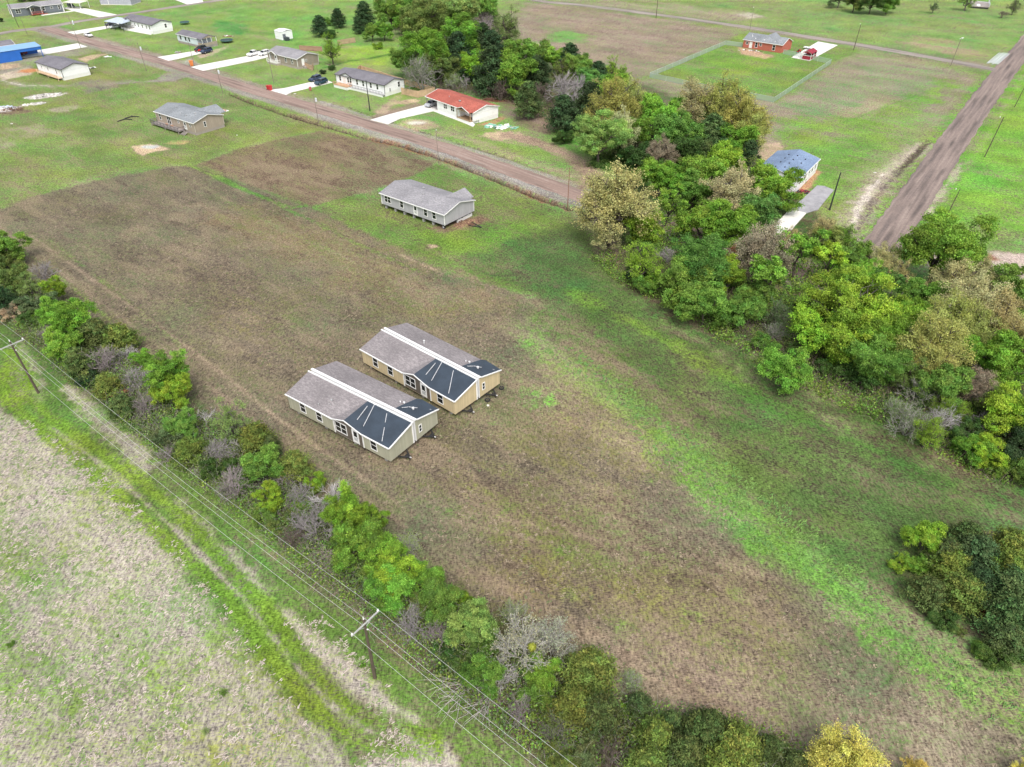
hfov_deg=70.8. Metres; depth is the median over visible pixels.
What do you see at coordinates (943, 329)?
oak tree
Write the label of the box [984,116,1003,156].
utility pole
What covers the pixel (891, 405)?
budding shrub
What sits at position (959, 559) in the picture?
juniper
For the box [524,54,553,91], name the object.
cedar tree
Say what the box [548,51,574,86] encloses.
young tree
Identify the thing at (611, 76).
leafy tree
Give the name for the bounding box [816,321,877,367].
leafy tree
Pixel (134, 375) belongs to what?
bare shrub
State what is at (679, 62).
chain fence
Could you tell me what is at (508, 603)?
budding shrub
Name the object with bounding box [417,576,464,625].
leafy tree
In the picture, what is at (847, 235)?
young tree
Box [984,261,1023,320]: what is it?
leafy tree
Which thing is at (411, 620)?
bare shrub
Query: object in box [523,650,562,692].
leafy tree
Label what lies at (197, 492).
power line
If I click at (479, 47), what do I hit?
leafy tree
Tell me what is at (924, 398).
bush
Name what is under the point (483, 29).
cedar tree
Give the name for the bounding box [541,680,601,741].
juniper
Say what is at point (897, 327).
leafy tree
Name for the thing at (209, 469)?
bush
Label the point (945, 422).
bare shrub
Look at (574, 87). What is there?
bare shrub
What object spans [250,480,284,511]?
leafy tree
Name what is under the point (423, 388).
door
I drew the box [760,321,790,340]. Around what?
budding shrub
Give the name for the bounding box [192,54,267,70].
driveway
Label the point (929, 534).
leafy tree
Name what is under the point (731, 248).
young tree
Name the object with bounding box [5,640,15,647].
bush
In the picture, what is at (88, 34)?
parked car
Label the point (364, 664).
bush
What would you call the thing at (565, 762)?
bush
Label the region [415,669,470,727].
brush pile
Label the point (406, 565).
leafy tree
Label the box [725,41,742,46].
chain fence
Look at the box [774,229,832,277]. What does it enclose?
leafy tree
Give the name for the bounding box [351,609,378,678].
power pole
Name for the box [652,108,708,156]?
leafy tree
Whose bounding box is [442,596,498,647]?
leafy tree
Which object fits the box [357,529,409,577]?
leafy tree
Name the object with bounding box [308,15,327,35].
cedar tree
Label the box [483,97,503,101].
brush pile
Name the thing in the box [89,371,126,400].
juniper
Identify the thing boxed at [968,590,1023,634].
juniper
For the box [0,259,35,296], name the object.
leafy tree
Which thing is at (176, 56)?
driveway
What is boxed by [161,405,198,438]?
leafy tree
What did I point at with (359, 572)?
bush
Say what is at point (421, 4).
leafy tree
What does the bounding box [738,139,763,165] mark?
cedar tree
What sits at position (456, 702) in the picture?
power line
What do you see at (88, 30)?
driveway
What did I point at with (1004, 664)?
bush
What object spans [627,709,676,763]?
juniper
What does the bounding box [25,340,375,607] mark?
power line
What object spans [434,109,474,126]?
footpath
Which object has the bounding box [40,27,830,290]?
street
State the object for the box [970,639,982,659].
bush
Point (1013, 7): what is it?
young tree
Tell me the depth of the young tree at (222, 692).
65.21 m
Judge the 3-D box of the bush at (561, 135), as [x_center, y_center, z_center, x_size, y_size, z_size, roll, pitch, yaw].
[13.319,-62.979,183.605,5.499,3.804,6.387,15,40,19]
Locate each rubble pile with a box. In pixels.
[0,105,12,109]
[22,102,45,105]
[24,92,61,98]
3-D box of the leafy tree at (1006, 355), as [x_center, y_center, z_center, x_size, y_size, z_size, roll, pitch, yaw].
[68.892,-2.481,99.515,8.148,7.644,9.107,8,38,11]
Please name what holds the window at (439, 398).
in the mobile home half at (444, 384)
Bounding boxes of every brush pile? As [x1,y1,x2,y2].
[2,106,23,111]
[291,525,346,581]
[301,556,349,599]
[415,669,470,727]
[442,696,490,727]
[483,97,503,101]
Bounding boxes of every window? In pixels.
[299,403,306,413]
[315,411,322,422]
[334,420,347,435]
[370,440,377,451]
[372,357,378,367]
[384,196,390,203]
[387,366,393,376]
[404,374,415,388]
[437,394,443,404]
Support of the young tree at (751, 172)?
on the ground at (852, 488)
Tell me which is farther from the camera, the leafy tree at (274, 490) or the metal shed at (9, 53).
the metal shed at (9, 53)
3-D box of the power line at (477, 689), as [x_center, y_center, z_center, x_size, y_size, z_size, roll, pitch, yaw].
[5.223,27.982,52.129,43.554,0.768,0.018,25,44,30]
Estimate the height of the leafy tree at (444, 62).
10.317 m
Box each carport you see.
[62,0,89,8]
[104,17,129,30]
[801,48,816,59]
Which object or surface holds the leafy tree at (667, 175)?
on the ground at (852, 488)
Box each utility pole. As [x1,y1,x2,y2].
[366,81,370,110]
[567,168,569,207]
[829,172,840,209]
[948,188,959,212]
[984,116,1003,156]
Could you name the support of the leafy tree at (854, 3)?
on the ground at (852, 488)
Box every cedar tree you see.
[0,285,20,315]
[262,434,283,454]
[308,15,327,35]
[330,8,346,27]
[351,16,365,33]
[353,1,376,26]
[445,31,475,69]
[446,52,471,81]
[465,45,517,95]
[475,22,490,46]
[479,29,505,58]
[512,80,545,118]
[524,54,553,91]
[543,94,582,131]
[558,42,580,67]
[572,80,602,119]
[591,60,609,84]
[620,689,654,724]
[654,706,683,734]
[693,112,728,147]
[698,139,713,162]
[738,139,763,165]
[775,747,810,766]
[964,561,997,606]
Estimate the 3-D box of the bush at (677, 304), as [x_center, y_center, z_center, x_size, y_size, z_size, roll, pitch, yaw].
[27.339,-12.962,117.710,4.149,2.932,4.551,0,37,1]
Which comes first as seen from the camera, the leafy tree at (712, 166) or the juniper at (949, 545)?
the juniper at (949, 545)
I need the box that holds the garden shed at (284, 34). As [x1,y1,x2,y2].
[274,28,292,40]
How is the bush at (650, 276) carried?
on the ground at (852, 488)
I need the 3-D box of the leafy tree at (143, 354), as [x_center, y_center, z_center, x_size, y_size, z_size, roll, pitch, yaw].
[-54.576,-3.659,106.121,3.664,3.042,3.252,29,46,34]
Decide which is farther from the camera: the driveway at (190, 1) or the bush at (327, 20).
the driveway at (190, 1)
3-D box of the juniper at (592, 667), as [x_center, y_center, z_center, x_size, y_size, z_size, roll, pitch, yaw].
[7.103,25.888,64.879,6.424,4.757,6.538,-10,38,-13]
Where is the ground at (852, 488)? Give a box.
[0,0,1023,766]
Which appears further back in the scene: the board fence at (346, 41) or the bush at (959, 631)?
the board fence at (346, 41)
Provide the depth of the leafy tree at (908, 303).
108.25 m
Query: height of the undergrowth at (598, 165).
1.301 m
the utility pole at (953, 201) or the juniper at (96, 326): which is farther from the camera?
the utility pole at (953, 201)
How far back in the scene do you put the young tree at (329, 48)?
248.47 m
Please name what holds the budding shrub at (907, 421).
on the ground at (852, 488)
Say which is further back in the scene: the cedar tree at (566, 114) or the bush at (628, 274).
the cedar tree at (566, 114)
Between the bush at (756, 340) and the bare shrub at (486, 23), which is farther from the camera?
the bare shrub at (486, 23)
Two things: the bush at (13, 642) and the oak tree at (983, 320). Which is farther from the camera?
the oak tree at (983, 320)
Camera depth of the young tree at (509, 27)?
261.27 m
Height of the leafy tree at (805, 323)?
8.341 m
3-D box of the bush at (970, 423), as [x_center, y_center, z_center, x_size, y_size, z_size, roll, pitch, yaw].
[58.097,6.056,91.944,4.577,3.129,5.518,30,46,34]
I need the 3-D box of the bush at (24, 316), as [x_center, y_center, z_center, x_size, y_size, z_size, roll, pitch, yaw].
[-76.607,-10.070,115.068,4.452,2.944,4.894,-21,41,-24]
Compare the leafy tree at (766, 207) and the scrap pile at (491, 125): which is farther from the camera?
the scrap pile at (491, 125)
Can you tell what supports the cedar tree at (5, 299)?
on the ground at (852, 488)
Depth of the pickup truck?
261.23 m
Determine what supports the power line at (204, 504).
attached to the power pole at (368, 645)
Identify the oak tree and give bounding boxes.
[570,156,663,246]
[581,71,643,120]
[597,102,640,154]
[619,74,654,118]
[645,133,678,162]
[668,74,721,122]
[697,67,759,128]
[698,156,763,213]
[718,86,776,143]
[724,217,796,281]
[733,110,771,149]
[780,225,802,248]
[803,718,892,766]
[805,211,838,239]
[866,240,901,274]
[893,298,979,371]
[899,756,930,766]
[906,334,961,384]
[922,284,988,334]
[923,252,990,297]
[933,266,1015,330]
[949,302,1008,343]
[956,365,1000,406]
[967,254,1002,291]
[983,285,1023,338]
[997,315,1023,357]
[1008,757,1023,766]
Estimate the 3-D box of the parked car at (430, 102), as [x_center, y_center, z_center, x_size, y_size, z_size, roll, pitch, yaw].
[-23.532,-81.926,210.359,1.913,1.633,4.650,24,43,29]
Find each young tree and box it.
[17,273,43,299]
[200,726,209,735]
[207,394,253,443]
[217,688,227,697]
[316,31,341,63]
[491,4,522,44]
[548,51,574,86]
[591,215,623,254]
[606,53,622,75]
[613,63,631,82]
[618,238,664,277]
[725,245,742,268]
[742,155,763,192]
[761,297,793,326]
[830,223,865,250]
[880,287,907,299]
[884,256,914,286]
[886,354,927,394]
[913,415,947,448]
[927,394,957,418]
[928,2,939,12]
[950,400,974,422]
[956,0,975,10]
[972,379,1004,414]
[1006,0,1022,14]
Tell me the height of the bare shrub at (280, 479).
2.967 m
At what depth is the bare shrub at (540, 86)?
213.35 m
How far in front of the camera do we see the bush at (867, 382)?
100.42 m
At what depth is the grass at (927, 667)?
79.89 m
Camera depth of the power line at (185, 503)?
74.17 m
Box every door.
[351,428,359,444]
[413,206,417,215]
[420,382,426,397]
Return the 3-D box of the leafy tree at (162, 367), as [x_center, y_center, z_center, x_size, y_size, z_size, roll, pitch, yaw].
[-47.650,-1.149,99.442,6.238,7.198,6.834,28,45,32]
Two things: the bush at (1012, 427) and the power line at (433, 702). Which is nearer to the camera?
the power line at (433, 702)
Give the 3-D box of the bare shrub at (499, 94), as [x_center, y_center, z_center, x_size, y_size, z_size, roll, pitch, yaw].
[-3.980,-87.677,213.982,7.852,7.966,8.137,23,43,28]
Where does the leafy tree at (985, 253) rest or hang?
on the ground at (852, 488)
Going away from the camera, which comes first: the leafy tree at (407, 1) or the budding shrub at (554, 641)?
the budding shrub at (554, 641)
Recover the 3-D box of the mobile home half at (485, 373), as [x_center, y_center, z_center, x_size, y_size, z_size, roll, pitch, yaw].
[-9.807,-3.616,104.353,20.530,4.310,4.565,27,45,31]
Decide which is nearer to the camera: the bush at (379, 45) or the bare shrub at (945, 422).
the bare shrub at (945, 422)
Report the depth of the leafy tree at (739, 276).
119.61 m
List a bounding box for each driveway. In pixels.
[21,43,86,57]
[65,6,115,16]
[68,23,117,33]
[158,51,206,60]
[177,0,202,3]
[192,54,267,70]
[270,81,331,94]
[371,105,436,123]
[792,42,836,60]
[792,185,833,212]
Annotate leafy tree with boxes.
[0,229,33,260]
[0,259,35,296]
[34,295,68,327]
[37,274,67,300]
[41,325,84,365]
[42,297,98,342]
[61,346,105,385]
[126,347,153,365]
[137,348,190,400]
[146,372,193,408]
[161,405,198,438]
[233,442,285,493]
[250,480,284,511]
[318,479,364,531]
[328,516,383,577]
[346,501,390,533]
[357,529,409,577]
[362,22,381,39]
[362,562,414,616]
[371,547,423,599]
[373,0,403,29]
[373,21,394,40]
[387,47,420,75]
[392,3,424,27]
[395,27,450,79]
[397,0,447,33]
[398,25,411,44]
[399,558,444,596]
[403,0,420,5]
[412,0,433,8]
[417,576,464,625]
[423,52,462,83]
[434,0,481,24]
[439,18,480,54]
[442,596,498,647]
[444,11,470,27]
[455,651,505,701]
[458,51,481,80]
[469,43,483,63]
[470,0,499,21]
[492,47,538,98]
[502,37,542,64]
[523,38,550,61]
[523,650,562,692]
[542,46,563,72]
[564,52,593,84]
[570,108,636,163]
[574,67,604,88]
[593,72,628,94]
[621,208,666,242]
[626,114,653,148]
[634,156,677,190]
[639,91,686,135]
[648,182,689,225]
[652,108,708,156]
[655,163,693,198]
[657,255,716,308]
[670,231,733,286]
[671,167,714,211]
[672,135,704,157]
[672,198,733,239]
[673,280,731,324]
[680,153,728,180]
[687,110,707,136]
[702,198,762,251]
[703,139,747,178]
[715,254,746,294]
[717,122,760,148]
[729,295,767,325]
[733,279,777,305]
[737,192,783,226]
[749,158,806,212]
[749,253,788,284]
[757,345,815,394]
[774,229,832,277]
[786,301,853,364]
[793,262,902,333]
[806,225,848,248]
[810,240,848,286]
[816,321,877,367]
[821,240,875,273]
[828,0,848,7]
[828,258,866,284]
[837,333,917,386]
[843,257,883,287]
[845,0,873,12]
[850,284,905,333]
[856,305,914,355]
[857,0,884,13]
[870,265,906,293]
[876,0,900,14]
[887,276,952,307]
[889,206,1003,285]
[892,293,933,332]
[898,519,947,558]
[910,361,977,411]
[949,334,1010,372]
[949,433,997,466]
[970,431,1010,468]
[973,327,1023,385]
[976,243,988,262]
[980,380,1023,435]
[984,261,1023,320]
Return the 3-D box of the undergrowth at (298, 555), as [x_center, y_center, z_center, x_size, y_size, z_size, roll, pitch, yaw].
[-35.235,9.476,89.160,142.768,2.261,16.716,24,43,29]
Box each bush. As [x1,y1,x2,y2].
[0,251,21,268]
[0,300,25,321]
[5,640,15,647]
[12,291,58,314]
[15,309,41,329]
[73,369,99,387]
[148,427,185,446]
[197,456,237,480]
[248,497,281,525]
[264,509,298,537]
[291,493,313,515]
[302,470,326,496]
[323,530,348,548]
[324,17,334,25]
[324,29,338,37]
[328,65,335,69]
[348,557,380,580]
[358,661,366,667]
[367,592,405,618]
[372,42,383,49]
[403,591,428,620]
[430,637,461,673]
[445,641,477,679]
[447,590,474,612]
[469,630,501,657]
[515,679,554,720]
[543,739,581,766]
[551,129,574,143]
[570,735,609,766]
[608,143,627,161]
[616,141,650,167]
[620,703,641,722]
[623,234,661,254]
[623,264,649,279]
[631,274,656,294]
[644,269,669,288]
[667,296,690,311]
[672,152,682,164]
[708,309,737,328]
[750,331,782,351]
[762,191,793,207]
[785,339,814,358]
[792,299,824,319]
[814,357,840,374]
[832,356,881,394]
[884,371,905,383]
[885,552,911,573]
[901,386,937,409]
[902,550,931,575]
[927,605,960,631]
[945,412,983,439]
[950,623,967,637]
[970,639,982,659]
[975,642,1018,671]
[984,457,1011,478]
[997,426,1023,465]
[999,413,1023,441]
[1005,263,1023,274]
[1009,456,1023,485]
[1011,643,1023,664]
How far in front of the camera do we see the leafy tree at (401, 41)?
256.14 m
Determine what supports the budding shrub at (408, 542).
on the ground at (852, 488)
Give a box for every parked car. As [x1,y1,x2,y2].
[84,32,92,36]
[109,24,120,28]
[194,45,205,49]
[200,46,212,53]
[258,49,268,55]
[308,74,321,81]
[314,77,327,84]
[424,99,436,107]
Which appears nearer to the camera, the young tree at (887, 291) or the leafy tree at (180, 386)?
the leafy tree at (180, 386)
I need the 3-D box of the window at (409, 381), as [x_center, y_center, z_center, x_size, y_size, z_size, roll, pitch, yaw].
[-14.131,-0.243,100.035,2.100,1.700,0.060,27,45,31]
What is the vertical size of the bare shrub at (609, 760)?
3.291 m
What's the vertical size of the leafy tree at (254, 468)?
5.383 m
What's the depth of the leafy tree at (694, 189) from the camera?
146.10 m
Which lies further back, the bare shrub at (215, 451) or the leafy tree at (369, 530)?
the bare shrub at (215, 451)
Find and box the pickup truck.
[246,49,259,56]
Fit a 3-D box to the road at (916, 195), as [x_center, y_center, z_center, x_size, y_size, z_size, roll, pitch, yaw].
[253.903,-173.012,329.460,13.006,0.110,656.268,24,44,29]
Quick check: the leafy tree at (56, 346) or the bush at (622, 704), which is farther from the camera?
the leafy tree at (56, 346)
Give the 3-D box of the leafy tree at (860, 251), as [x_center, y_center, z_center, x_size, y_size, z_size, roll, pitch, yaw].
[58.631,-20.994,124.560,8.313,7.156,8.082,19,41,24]
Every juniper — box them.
[75,317,114,352]
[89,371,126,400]
[96,322,152,355]
[104,391,144,422]
[168,435,210,468]
[232,420,282,457]
[277,449,317,486]
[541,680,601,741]
[554,640,622,697]
[569,686,632,746]
[617,740,667,766]
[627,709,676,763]
[662,725,708,766]
[674,703,731,756]
[695,740,746,766]
[710,712,765,766]
[756,730,791,766]
[895,571,954,619]
[917,536,964,572]
[919,548,972,583]
[933,564,991,620]
[944,517,990,549]
[955,533,1000,572]
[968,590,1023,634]
[978,618,1023,664]
[982,563,1023,620]
[985,524,1023,555]
[988,546,1023,581]
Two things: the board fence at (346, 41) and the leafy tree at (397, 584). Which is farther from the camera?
the board fence at (346, 41)
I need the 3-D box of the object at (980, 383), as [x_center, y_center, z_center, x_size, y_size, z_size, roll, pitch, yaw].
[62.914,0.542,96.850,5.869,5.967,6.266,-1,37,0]
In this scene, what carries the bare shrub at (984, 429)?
on the ground at (852, 488)
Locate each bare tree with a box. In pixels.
[197,407,217,427]
[459,75,469,90]
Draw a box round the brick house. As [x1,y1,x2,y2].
[743,32,792,52]
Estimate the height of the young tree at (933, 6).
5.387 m
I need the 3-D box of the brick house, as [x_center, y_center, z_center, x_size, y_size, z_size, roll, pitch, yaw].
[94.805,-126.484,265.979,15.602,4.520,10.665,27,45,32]
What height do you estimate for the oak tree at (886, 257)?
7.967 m
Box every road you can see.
[0,0,222,34]
[532,0,995,70]
[838,34,1023,292]
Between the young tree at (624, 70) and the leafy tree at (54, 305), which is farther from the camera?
the young tree at (624, 70)
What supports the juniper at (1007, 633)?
on the ground at (852, 488)
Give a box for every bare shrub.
[27,260,59,279]
[34,326,52,337]
[77,345,123,372]
[117,344,139,364]
[120,366,151,395]
[132,385,157,422]
[150,443,175,467]
[203,436,237,459]
[211,464,258,504]
[271,469,297,493]
[277,523,306,556]
[283,482,317,510]
[287,503,334,542]
[306,480,348,515]
[393,599,430,647]
[421,618,456,643]
[474,12,493,24]
[475,15,494,33]
[478,654,520,691]
[486,78,510,100]
[505,692,535,733]
[534,81,552,101]
[545,70,584,106]
[595,732,628,766]
[656,247,675,263]
[919,404,962,430]
[959,412,1000,430]
[999,11,1009,17]
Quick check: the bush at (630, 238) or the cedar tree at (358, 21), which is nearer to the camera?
the bush at (630, 238)
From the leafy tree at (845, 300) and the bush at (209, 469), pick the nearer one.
the bush at (209, 469)
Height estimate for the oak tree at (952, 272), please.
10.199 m
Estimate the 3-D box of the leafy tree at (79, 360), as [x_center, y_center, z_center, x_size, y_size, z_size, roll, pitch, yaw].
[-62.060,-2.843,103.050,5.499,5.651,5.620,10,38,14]
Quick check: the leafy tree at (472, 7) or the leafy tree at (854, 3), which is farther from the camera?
the leafy tree at (854, 3)
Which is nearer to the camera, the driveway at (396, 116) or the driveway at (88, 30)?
the driveway at (396, 116)
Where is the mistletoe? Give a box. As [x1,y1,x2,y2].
[527,642,535,651]
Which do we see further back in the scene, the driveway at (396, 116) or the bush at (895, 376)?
the driveway at (396, 116)
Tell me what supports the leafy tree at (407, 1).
on the ground at (852, 488)
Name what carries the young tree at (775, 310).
on the ground at (852, 488)
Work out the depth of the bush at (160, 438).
91.26 m
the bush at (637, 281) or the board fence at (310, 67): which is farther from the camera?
the board fence at (310, 67)
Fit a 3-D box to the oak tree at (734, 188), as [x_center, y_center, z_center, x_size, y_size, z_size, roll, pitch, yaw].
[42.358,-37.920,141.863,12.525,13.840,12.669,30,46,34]
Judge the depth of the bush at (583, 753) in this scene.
59.81 m
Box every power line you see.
[5,353,349,631]
[14,344,359,614]
[18,352,367,628]
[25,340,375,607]
[354,635,510,766]
[363,617,545,765]
[368,629,535,766]
[376,608,573,764]
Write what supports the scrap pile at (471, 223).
on the ground at (852, 488)
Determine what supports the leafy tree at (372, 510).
on the ground at (852, 488)
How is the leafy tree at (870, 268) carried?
on the ground at (852, 488)
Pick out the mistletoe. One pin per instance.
(531, 646)
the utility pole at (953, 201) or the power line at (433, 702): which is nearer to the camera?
the power line at (433, 702)
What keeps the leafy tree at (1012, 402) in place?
on the ground at (852, 488)
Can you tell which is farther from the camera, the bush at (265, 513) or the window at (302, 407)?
the window at (302, 407)
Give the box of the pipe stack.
[987,52,1008,64]
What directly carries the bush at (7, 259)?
on the ground at (852, 488)
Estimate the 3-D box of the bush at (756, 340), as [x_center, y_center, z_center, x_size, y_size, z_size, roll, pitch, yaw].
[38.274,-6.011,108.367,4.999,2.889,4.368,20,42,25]
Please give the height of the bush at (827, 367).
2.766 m
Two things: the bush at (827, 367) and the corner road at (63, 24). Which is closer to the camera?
the bush at (827, 367)
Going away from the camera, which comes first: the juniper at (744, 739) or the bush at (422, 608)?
the juniper at (744, 739)
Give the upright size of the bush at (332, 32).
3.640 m
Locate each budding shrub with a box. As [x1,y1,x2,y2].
[395,530,423,561]
[399,54,444,90]
[443,70,465,88]
[489,606,565,689]
[494,598,530,629]
[526,614,581,672]
[536,706,583,758]
[615,668,646,698]
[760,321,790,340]
[879,399,932,443]
[880,393,913,420]
[892,375,939,411]
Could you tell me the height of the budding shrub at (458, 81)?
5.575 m
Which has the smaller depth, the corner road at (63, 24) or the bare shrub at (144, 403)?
the bare shrub at (144, 403)
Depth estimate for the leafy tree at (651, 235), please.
131.95 m
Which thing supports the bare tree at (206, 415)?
on the ground at (852, 488)
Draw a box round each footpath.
[42,11,72,15]
[124,29,150,34]
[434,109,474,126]
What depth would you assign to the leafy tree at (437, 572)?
72.59 m
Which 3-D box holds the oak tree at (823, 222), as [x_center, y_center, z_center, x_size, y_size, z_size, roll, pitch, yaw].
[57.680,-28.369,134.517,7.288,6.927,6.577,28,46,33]
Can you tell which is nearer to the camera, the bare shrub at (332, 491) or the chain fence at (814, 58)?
the bare shrub at (332, 491)
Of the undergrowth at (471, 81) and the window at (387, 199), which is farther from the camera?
the undergrowth at (471, 81)
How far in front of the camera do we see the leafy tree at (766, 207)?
136.56 m
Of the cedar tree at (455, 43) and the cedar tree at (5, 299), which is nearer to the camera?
the cedar tree at (5, 299)
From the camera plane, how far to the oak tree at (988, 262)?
114.58 m
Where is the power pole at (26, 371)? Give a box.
[0,338,39,393]
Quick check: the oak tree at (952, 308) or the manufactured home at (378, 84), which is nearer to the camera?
the oak tree at (952, 308)
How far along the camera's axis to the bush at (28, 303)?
117.23 m
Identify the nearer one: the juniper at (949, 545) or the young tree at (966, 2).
the juniper at (949, 545)
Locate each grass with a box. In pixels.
[0,418,311,766]
[284,616,445,766]
[531,327,1023,724]
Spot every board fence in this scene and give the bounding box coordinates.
[299,45,321,51]
[304,62,313,70]
[337,38,355,44]
[357,65,434,97]
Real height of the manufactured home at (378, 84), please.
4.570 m
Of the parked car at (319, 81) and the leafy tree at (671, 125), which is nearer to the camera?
the leafy tree at (671, 125)
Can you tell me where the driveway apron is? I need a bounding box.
[775,210,805,245]
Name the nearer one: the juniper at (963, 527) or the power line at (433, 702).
the power line at (433, 702)
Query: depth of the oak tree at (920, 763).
58.71 m
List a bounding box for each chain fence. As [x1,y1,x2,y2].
[649,73,773,101]
[650,41,725,73]
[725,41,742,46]
[773,59,831,102]
[783,50,830,62]
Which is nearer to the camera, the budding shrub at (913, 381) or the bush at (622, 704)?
the bush at (622, 704)
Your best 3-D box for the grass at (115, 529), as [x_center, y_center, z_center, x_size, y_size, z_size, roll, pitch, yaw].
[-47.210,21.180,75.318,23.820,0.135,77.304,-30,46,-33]
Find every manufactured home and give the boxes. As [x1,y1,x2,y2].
[0,39,14,46]
[7,0,64,16]
[35,55,90,80]
[100,0,140,4]
[120,14,172,33]
[150,102,224,135]
[176,29,217,47]
[266,45,318,68]
[333,67,404,96]
[379,179,475,228]
[425,89,499,123]
[763,149,820,192]
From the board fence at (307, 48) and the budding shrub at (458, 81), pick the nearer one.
the budding shrub at (458, 81)
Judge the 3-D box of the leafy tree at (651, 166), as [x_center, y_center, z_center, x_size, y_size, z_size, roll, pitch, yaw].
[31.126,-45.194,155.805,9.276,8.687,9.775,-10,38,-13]
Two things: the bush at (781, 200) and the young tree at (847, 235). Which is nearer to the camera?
the young tree at (847, 235)
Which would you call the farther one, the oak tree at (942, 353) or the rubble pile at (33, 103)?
the rubble pile at (33, 103)
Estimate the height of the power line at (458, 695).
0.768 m
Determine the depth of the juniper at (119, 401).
95.76 m
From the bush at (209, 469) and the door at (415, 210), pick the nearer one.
the bush at (209, 469)
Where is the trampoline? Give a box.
[220,38,232,43]
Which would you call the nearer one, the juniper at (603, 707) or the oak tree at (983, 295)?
the juniper at (603, 707)
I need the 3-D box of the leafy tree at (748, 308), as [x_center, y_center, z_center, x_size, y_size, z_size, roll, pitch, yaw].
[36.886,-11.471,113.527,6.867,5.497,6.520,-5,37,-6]
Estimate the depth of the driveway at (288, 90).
226.95 m
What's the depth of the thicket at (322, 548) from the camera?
76.50 m
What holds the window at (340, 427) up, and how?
in the mobile home half at (379, 430)
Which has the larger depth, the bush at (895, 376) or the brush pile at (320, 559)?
the bush at (895, 376)
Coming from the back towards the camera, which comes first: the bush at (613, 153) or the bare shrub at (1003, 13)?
the bare shrub at (1003, 13)
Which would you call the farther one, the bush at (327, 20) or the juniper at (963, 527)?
the bush at (327, 20)
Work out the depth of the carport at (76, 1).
339.64 m
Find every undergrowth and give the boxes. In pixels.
[0,281,807,766]
[411,74,654,140]
[586,151,737,171]
[587,241,1019,488]
[620,199,1023,403]
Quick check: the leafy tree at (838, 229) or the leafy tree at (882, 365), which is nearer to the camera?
the leafy tree at (882, 365)
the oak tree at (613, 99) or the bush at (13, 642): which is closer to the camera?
the bush at (13, 642)
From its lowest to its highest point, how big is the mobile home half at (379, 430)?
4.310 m
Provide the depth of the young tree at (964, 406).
93.56 m
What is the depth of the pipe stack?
250.77 m
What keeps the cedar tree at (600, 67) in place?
on the ground at (852, 488)
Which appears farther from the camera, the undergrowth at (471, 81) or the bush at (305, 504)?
the undergrowth at (471, 81)
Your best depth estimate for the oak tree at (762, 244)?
121.00 m
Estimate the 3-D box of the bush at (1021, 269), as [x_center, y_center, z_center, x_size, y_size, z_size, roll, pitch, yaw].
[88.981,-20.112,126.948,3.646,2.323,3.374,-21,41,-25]
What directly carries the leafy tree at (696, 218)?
on the ground at (852, 488)
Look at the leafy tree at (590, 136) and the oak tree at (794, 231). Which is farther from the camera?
the leafy tree at (590, 136)
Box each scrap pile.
[459,220,481,227]
[484,123,517,129]
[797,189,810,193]
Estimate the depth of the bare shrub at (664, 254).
130.97 m
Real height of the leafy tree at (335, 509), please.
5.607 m
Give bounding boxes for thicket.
[4,290,790,766]
[432,79,577,120]
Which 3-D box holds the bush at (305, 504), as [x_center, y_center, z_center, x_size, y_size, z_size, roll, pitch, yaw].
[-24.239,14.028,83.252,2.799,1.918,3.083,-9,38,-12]
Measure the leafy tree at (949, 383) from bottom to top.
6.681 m
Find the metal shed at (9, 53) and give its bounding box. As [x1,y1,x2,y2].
[0,42,43,62]
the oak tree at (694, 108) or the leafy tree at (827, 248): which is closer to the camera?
the leafy tree at (827, 248)
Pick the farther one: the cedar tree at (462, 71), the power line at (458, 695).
the cedar tree at (462, 71)
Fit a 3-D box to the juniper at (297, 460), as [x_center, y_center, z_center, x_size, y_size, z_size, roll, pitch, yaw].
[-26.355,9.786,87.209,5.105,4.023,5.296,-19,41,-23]
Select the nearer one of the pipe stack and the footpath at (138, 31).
the pipe stack
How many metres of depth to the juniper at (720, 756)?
57.97 m
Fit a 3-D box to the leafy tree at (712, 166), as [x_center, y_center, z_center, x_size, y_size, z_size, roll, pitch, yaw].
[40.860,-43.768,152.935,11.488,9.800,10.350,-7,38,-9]
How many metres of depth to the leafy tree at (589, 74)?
212.76 m
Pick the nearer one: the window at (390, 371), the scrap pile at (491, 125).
the window at (390, 371)
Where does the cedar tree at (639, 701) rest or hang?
on the ground at (852, 488)
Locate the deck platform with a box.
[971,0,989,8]
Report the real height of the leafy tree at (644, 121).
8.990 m
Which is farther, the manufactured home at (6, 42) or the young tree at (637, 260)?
the manufactured home at (6, 42)
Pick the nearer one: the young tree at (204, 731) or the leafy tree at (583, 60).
the young tree at (204, 731)
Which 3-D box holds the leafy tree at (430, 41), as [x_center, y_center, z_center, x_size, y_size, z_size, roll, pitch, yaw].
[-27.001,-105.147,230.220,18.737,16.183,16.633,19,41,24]
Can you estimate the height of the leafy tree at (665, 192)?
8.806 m
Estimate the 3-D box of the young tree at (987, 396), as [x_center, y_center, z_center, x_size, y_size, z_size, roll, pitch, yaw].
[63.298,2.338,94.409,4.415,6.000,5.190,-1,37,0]
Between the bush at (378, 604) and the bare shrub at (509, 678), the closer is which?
the bare shrub at (509, 678)
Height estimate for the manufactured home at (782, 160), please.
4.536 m
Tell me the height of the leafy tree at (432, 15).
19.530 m
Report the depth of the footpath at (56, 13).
331.05 m

